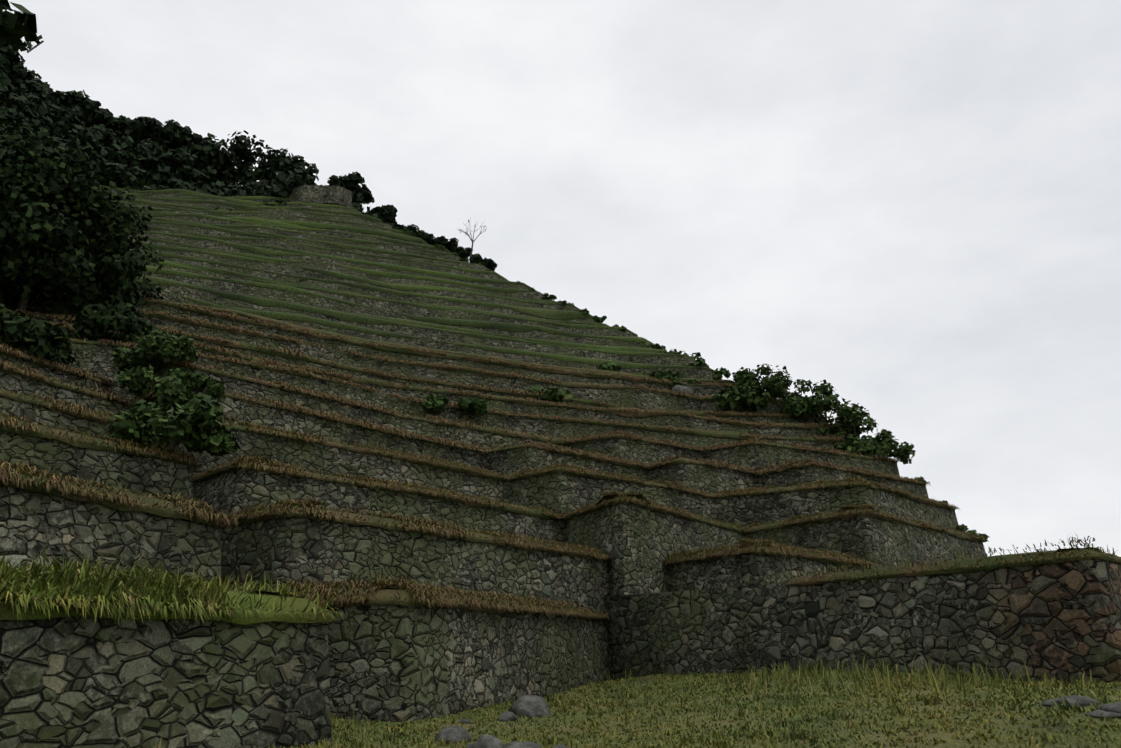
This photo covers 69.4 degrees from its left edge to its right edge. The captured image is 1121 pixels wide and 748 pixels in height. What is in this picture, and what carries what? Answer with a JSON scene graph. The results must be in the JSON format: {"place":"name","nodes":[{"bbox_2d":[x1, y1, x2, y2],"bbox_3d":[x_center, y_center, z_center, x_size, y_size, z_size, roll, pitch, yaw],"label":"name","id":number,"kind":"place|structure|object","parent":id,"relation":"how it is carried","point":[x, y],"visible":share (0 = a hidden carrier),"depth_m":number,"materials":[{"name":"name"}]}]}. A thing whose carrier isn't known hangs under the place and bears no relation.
{"place":"outdoors","nodes":[
{"label":"outdoors","id":0,"kind":"place"},
{"bbox_2d":[0,352,108,391],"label":"terrace","id":1,"kind":"structure","parent":0,"point":[73,379],"depth_m":37.29,"materials":[{"name":"stone"}]},
{"bbox_2d":[0,349,109,385],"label":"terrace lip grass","id":2,"kind":"structure","parent":1,"relation":"on","point":[38,362],"depth_m":36.72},
{"bbox_2d":[0,396,121,440],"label":"terrace","id":3,"kind":"structure","parent":0,"point":[34,413],"depth_m":26.64,"materials":[{"name":"stone"}]},
{"bbox_2d":[0,389,118,423],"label":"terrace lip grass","id":4,"kind":"structure","parent":3,"relation":"on","point":[16,397],"depth_m":26.63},
{"bbox_2d":[0,370,123,415],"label":"terrace","id":5,"kind":"structure","parent":0,"point":[23,384],"depth_m":31.84,"materials":[{"name":"stone"}]},
{"bbox_2d":[0,366,125,405],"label":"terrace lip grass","id":6,"kind":"structure","parent":5,"relation":"on","point":[64,384],"depth_m":32.25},
{"bbox_2d":[0,430,191,500],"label":"terrace","id":7,"kind":"structure","parent":0,"point":[118,470],"depth_m":21.77,"materials":[{"name":"stone"}]},
{"bbox_2d":[0,416,193,466],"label":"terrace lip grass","id":8,"kind":"structure","parent":7,"relation":"on","point":[77,442],"depth_m":21.34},
{"bbox_2d":[0,484,220,588],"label":"terrace","id":9,"kind":"structure","parent":0,"point":[32,523],"depth_m":16.19,"materials":[{"name":"stone"}]},
{"bbox_2d":[0,472,225,527],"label":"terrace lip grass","id":10,"kind":"structure","parent":9,"relation":"on","point":[155,510],"depth_m":16.86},
{"bbox_2d":[0,616,331,747],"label":"terrace","id":11,"kind":"structure","parent":0,"point":[76,682],"depth_m":11.58,"materials":[{"name":"stone"}]},
{"bbox_2d":[0,577,333,624],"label":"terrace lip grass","id":12,"kind":"structure","parent":11,"relation":"on","point":[7,612],"depth_m":12.51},
{"bbox_2d":[100,188,342,205],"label":"terrace","id":13,"kind":"structure","parent":0,"point":[254,200],"depth_m":116.77,"materials":[{"name":"stone"}]},
{"bbox_2d":[83,184,352,208],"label":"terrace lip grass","id":14,"kind":"structure","parent":13,"relation":"on","point":[194,192],"depth_m":115.58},
{"bbox_2d":[289,185,351,207],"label":"summit wall","id":15,"kind":"structure","parent":13,"relation":"on","point":[322,194],"depth_m":116.94,"materials":[{"name":"grey stone"}]},
{"bbox_2d":[194,199,280,207],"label":"terrace","id":16,"kind":"structure","parent":0,"point":[227,201],"depth_m":110.90,"materials":[{"name":"stone"}]},
{"bbox_2d":[157,197,286,206],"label":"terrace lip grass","id":17,"kind":"structure","parent":16,"relation":"on","point":[213,198],"depth_m":110.73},
{"bbox_2d":[112,197,379,221],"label":"terrace","id":18,"kind":"structure","parent":0,"point":[211,206],"depth_m":109.29,"materials":[{"name":"stone"}]},
{"bbox_2d":[112,195,382,222],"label":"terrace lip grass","id":19,"kind":"structure","parent":18,"relation":"on","point":[231,204],"depth_m":110.51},
{"bbox_2d":[143,193,361,213],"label":"terrace","id":20,"kind":"structure","parent":0,"point":[289,205],"depth_m":115.16,"materials":[{"name":"stone"}]},
{"bbox_2d":[108,192,359,211],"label":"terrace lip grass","id":21,"kind":"structure","parent":20,"relation":"on","point":[245,201],"depth_m":114.48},
{"bbox_2d":[116,200,391,228],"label":"terrace","id":22,"kind":"structure","parent":0,"point":[294,213],"depth_m":108.94,"materials":[{"name":"stone"}]},
{"bbox_2d":[125,200,387,224],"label":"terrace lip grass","id":23,"kind":"structure","parent":22,"relation":"on","point":[171,204],"depth_m":107.73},
{"bbox_2d":[130,204,412,236],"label":"terrace","id":24,"kind":"structure","parent":0,"point":[276,217],"depth_m":104.12,"materials":[{"name":"stone"}]},
{"bbox_2d":[110,201,414,236],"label":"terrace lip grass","id":25,"kind":"structure","parent":24,"relation":"on","point":[236,212],"depth_m":103.32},
{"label":"terrace","id":26,"kind":"structure","parent":24,"relation":"on","visible":0},
{"bbox_2d":[112,200,356,222],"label":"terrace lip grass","id":27,"kind":"structure","parent":26,"relation":"on","point":[228,210],"depth_m":105.04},
{"bbox_2d":[258,247,293,252],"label":"terrace","id":28,"kind":"structure","parent":0,"point":[271,249],"depth_m":85.70,"materials":[{"name":"stone"}]},
{"bbox_2d":[143,231,534,289],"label":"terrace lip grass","id":29,"kind":"structure","parent":28,"relation":"on","point":[388,266],"depth_m":86.77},
{"bbox_2d":[244,244,508,280],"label":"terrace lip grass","id":30,"kind":"structure","parent":28,"relation":"on","point":[292,250],"depth_m":86.77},
{"bbox_2d":[142,210,422,243],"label":"terrace","id":31,"kind":"structure","parent":0,"point":[330,229],"depth_m":103.05,"materials":[{"name":"stone"}]},
{"bbox_2d":[0,38,496,270],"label":"trees","id":32,"kind":"object","parent":31,"relation":"on","point":[144,154],"depth_m":133.48,"materials":[{"name":"green plant"}]},
{"bbox_2d":[133,206,428,244],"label":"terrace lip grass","id":33,"kind":"structure","parent":31,"relation":"on","point":[363,230],"depth_m":103.45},
{"bbox_2d":[143,214,447,252],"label":"terrace","id":34,"kind":"structure","parent":0,"point":[202,220],"depth_m":98.12,"materials":[{"name":"stone"}]},
{"bbox_2d":[129,211,450,253],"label":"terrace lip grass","id":35,"kind":"structure","parent":34,"relation":"on","point":[157,214],"depth_m":97.74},
{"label":"terrace","id":36,"kind":"structure","parent":34,"relation":"on","visible":0},
{"bbox_2d":[223,217,377,236],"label":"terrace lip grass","id":37,"kind":"structure","parent":36,"relation":"on","point":[259,220],"depth_m":98.28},
{"bbox_2d":[139,217,458,260],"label":"terrace","id":38,"kind":"structure","parent":0,"point":[370,245],"depth_m":97.02,"materials":[{"name":"stone"}]},
{"bbox_2d":[137,215,459,257],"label":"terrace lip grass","id":39,"kind":"structure","parent":38,"relation":"on","point":[241,226],"depth_m":94.71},
{"bbox_2d":[249,232,468,262],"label":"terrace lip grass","id":40,"kind":"structure","parent":38,"relation":"on","point":[278,235],"depth_m":92.91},
{"bbox_2d":[114,221,488,269],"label":"terrace","id":41,"kind":"structure","parent":0,"point":[198,230],"depth_m":91.80,"materials":[{"name":"stone"}]},
{"bbox_2d":[120,216,489,269],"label":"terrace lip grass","id":42,"kind":"structure","parent":41,"relation":"on","point":[346,246],"depth_m":92.31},
{"bbox_2d":[109,229,529,289],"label":"terrace","id":43,"kind":"structure","parent":0,"point":[225,247],"depth_m":85.34,"materials":[{"name":"stone"}]},
{"bbox_2d":[137,228,502,279],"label":"terrace","id":44,"kind":"structure","parent":0,"point":[355,256],"depth_m":90.77,"materials":[{"name":"stone"}]},
{"bbox_2d":[116,223,507,279],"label":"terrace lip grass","id":45,"kind":"structure","parent":44,"relation":"on","point":[356,253],"depth_m":90.23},
{"bbox_2d":[116,235,550,299],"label":"terrace","id":46,"kind":"structure","parent":0,"point":[380,278],"depth_m":85.66,"materials":[{"name":"stone"}]},
{"bbox_2d":[129,235,543,294],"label":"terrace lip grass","id":47,"kind":"structure","parent":46,"relation":"on","point":[407,276],"depth_m":85.51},
{"bbox_2d":[116,243,578,310],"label":"terrace","id":48,"kind":"structure","parent":0,"point":[282,268],"depth_m":78.89,"materials":[{"name":"stone"}]},
{"bbox_2d":[145,255,595,322],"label":"terrace","id":49,"kind":"structure","parent":0,"point":[410,298],"depth_m":77.97,"materials":[{"name":"stone"}]},
{"bbox_2d":[138,262,637,336],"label":"terrace","id":50,"kind":"structure","parent":0,"point":[407,309],"depth_m":75.74,"materials":[{"name":"stone"}]},
{"bbox_2d":[144,258,637,335],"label":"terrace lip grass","id":51,"kind":"structure","parent":50,"relation":"on","point":[175,265],"depth_m":74.64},
{"bbox_2d":[0,299,789,413],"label":"terrace","id":52,"kind":"structure","parent":0,"point":[641,398],"depth_m":59.85,"materials":[{"name":"stone"}]},
{"bbox_2d":[2,297,780,402],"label":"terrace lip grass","id":53,"kind":"structure","parent":52,"relation":"on","point":[572,384],"depth_m":59.36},
{"bbox_2d":[145,272,649,347],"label":"terrace","id":54,"kind":"structure","parent":0,"point":[289,296],"depth_m":69.65,"materials":[{"name":"stone"}]},
{"bbox_2d":[143,265,654,345],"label":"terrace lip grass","id":55,"kind":"structure","parent":54,"relation":"on","point":[511,327],"depth_m":74.38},
{"bbox_2d":[225,274,599,325],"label":"terrace","id":56,"kind":"structure","parent":0,"point":[417,303],"depth_m":82.13,"materials":[{"name":"stone"}]},
{"bbox_2d":[164,260,608,325],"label":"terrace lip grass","id":57,"kind":"structure","parent":56,"relation":"on","point":[218,270],"depth_m":74.61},
{"bbox_2d":[164,278,664,352],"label":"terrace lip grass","id":58,"kind":"structure","parent":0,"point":[581,345],"depth_m":73.68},
{"bbox_2d":[17,315,816,422],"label":"terrace","id":59,"kind":"structure","parent":0,"point":[290,361],"depth_m":56.03,"materials":[{"name":"stone"}]},
{"bbox_2d":[0,0,164,366],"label":"tree","id":60,"kind":"object","parent":59,"relation":"on","point":[78,267],"depth_m":45.01,"materials":[{"name":"green plant"}]},
{"bbox_2d":[0,312,816,420],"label":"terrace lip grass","id":61,"kind":"structure","parent":59,"relation":"on","point":[237,344],"depth_m":54.88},
{"bbox_2d":[141,284,695,365],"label":"terrace","id":62,"kind":"structure","parent":0,"point":[425,333],"depth_m":69.32,"materials":[{"name":"stone"}]},
{"bbox_2d":[134,274,692,358],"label":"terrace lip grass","id":63,"kind":"structure","parent":62,"relation":"on","point":[345,316],"depth_m":65.85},
{"bbox_2d":[137,289,713,378],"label":"terrace","id":64,"kind":"structure","parent":0,"point":[694,373],"depth_m":67.69,"materials":[{"name":"stone"}]},
{"bbox_2d":[148,287,714,371],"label":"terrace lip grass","id":65,"kind":"structure","parent":64,"relation":"on","point":[300,317],"depth_m":66.50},
{"bbox_2d":[133,301,745,396],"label":"terrace","id":66,"kind":"structure","parent":0,"point":[702,390],"depth_m":61.24,"materials":[{"name":"stone"}]},
{"bbox_2d":[129,298,732,385],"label":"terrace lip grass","id":67,"kind":"structure","parent":66,"relation":"on","point":[456,356],"depth_m":62.00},
{"bbox_2d":[16,340,881,456],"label":"terrace","id":68,"kind":"structure","parent":0,"point":[97,359],"depth_m":51.99,"materials":[{"name":"stone"}]},
{"bbox_2d":[69,338,845,441],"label":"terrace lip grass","id":69,"kind":"structure","parent":68,"relation":"on","point":[735,435],"depth_m":57.62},
{"bbox_2d":[68,330,841,436],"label":"terrace","id":70,"kind":"structure","parent":0,"point":[663,420],"depth_m":59.73,"materials":[{"name":"stone"}]},
{"bbox_2d":[45,321,853,434],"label":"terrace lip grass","id":71,"kind":"structure","parent":70,"relation":"on","point":[531,403],"depth_m":57.01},
{"bbox_2d":[193,307,733,384],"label":"terrace","id":72,"kind":"structure","parent":0,"point":[243,316],"depth_m":57.24,"materials":[{"name":"stone"}]},
{"bbox_2d":[140,298,734,382],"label":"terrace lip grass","id":73,"kind":"structure","parent":72,"relation":"on","point":[279,322],"depth_m":63.49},
{"bbox_2d":[326,605,605,721],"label":"terrace","id":74,"kind":"structure","parent":0,"point":[393,663],"depth_m":19.45,"materials":[{"name":"stone"}]},
{"bbox_2d":[288,587,605,620],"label":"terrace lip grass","id":75,"kind":"structure","parent":74,"relation":"on","point":[382,596],"depth_m":19.20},
{"bbox_2d":[456,218,486,256],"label":"bare tree","id":76,"kind":"object","parent":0,"point":[471,236],"depth_m":121.03,"materials":[{"name":"grey wood"}]},
{"bbox_2d":[132,364,899,476],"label":"terrace","id":77,"kind":"structure","parent":0,"point":[756,456],"depth_m":51.21,"materials":[{"name":"stone"}]},
{"bbox_2d":[152,361,897,462],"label":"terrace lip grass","id":78,"kind":"structure","parent":77,"relation":"on","point":[487,429],"depth_m":50.56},
{"bbox_2d":[146,388,928,498],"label":"terrace","id":79,"kind":"structure","parent":0,"point":[708,479],"depth_m":44.67,"materials":[{"name":"stone"}]},
{"bbox_2d":[145,386,925,484],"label":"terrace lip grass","id":80,"kind":"structure","parent":79,"relation":"on","point":[677,461],"depth_m":45.37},
{"bbox_2d":[221,517,867,680],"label":"terrace","id":81,"kind":"structure","parent":0,"point":[286,549],"depth_m":24.97,"materials":[{"name":"stone"}]},
{"bbox_2d":[225,504,868,565],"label":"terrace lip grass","id":82,"kind":"structure","parent":81,"relation":"on","point":[382,522],"depth_m":25.15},
{"bbox_2d":[0,386,1114,623],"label":"green grass blades","id":83,"kind":"object","parent":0,"point":[82,574],"visible":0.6,"depth_m":12.41,"materials":[{"name":"green plant"}]},
{"bbox_2d":[0,293,1120,621],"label":"dry grass blades","id":84,"kind":"object","parent":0,"point":[332,585],"visible":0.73,"depth_m":35.27,"materials":[{"name":"plant"}]},
{"bbox_2d":[3,0,1120,556],"label":"sky","id":85,"kind":"structure","parent":0,"point":[911,208],"materials":[{"name":"white"}]},
{"bbox_2d":[175,426,957,543],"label":"terrace","id":86,"kind":"structure","parent":0,"point":[562,492],"depth_m":39.65,"materials":[{"name":"stone"}]},
{"bbox_2d":[214,421,955,509],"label":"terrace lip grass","id":87,"kind":"structure","parent":86,"relation":"on","point":[356,449],"depth_m":40.16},
{"bbox_2d":[191,469,985,595],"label":"terrace","id":88,"kind":"structure","parent":0,"point":[638,544],"depth_m":34.27,"materials":[{"name":"stone"}]},
{"bbox_2d":[191,462,982,541],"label":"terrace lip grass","id":89,"kind":"structure","parent":88,"relation":"on","point":[643,498],"depth_m":35.38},
{"bbox_2d":[153,654,1120,747],"bbox_3d":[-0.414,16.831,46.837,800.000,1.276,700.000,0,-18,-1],"label":"ground","id":90,"kind":"structure","parent":0,"point":[945,737],"depth_m":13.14,"materials":[{"name":"green plant"}]},
{"bbox_2d":[434,385,1120,747],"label":"rocks","id":91,"kind":"object","parent":90,"relation":"on","point":[530,706],"visible":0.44,"depth_m":13.55,"materials":[{"name":"stone"}]},
{"bbox_2d":[604,558,1120,683],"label":"stone wall","id":92,"kind":"structure","parent":90,"relation":"on","point":[1057,621],"depth_m":20.65,"materials":[{"name":"grey stone"}]},
{"bbox_2d":[787,547,1120,585],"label":"grass terrace","id":93,"kind":"structure","parent":92,"relation":"on","point":[1092,552],"depth_m":19.21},
{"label":"terrace","id":94,"kind":"structure","parent":0,"visible":0},
{"bbox_2d":[133,241,578,308],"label":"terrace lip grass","id":95,"kind":"structure","parent":94,"relation":"on","point":[340,275],"depth_m":79.90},
{"bbox_2d":[129,249,593,319],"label":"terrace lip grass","id":96,"kind":"structure","parent":94,"relation":"on","point":[556,314],"depth_m":80.38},
{"bbox_2d":[174,246,555,301],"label":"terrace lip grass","id":97,"kind":"structure","parent":94,"relation":"on","point":[419,285],"depth_m":85.41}
]}

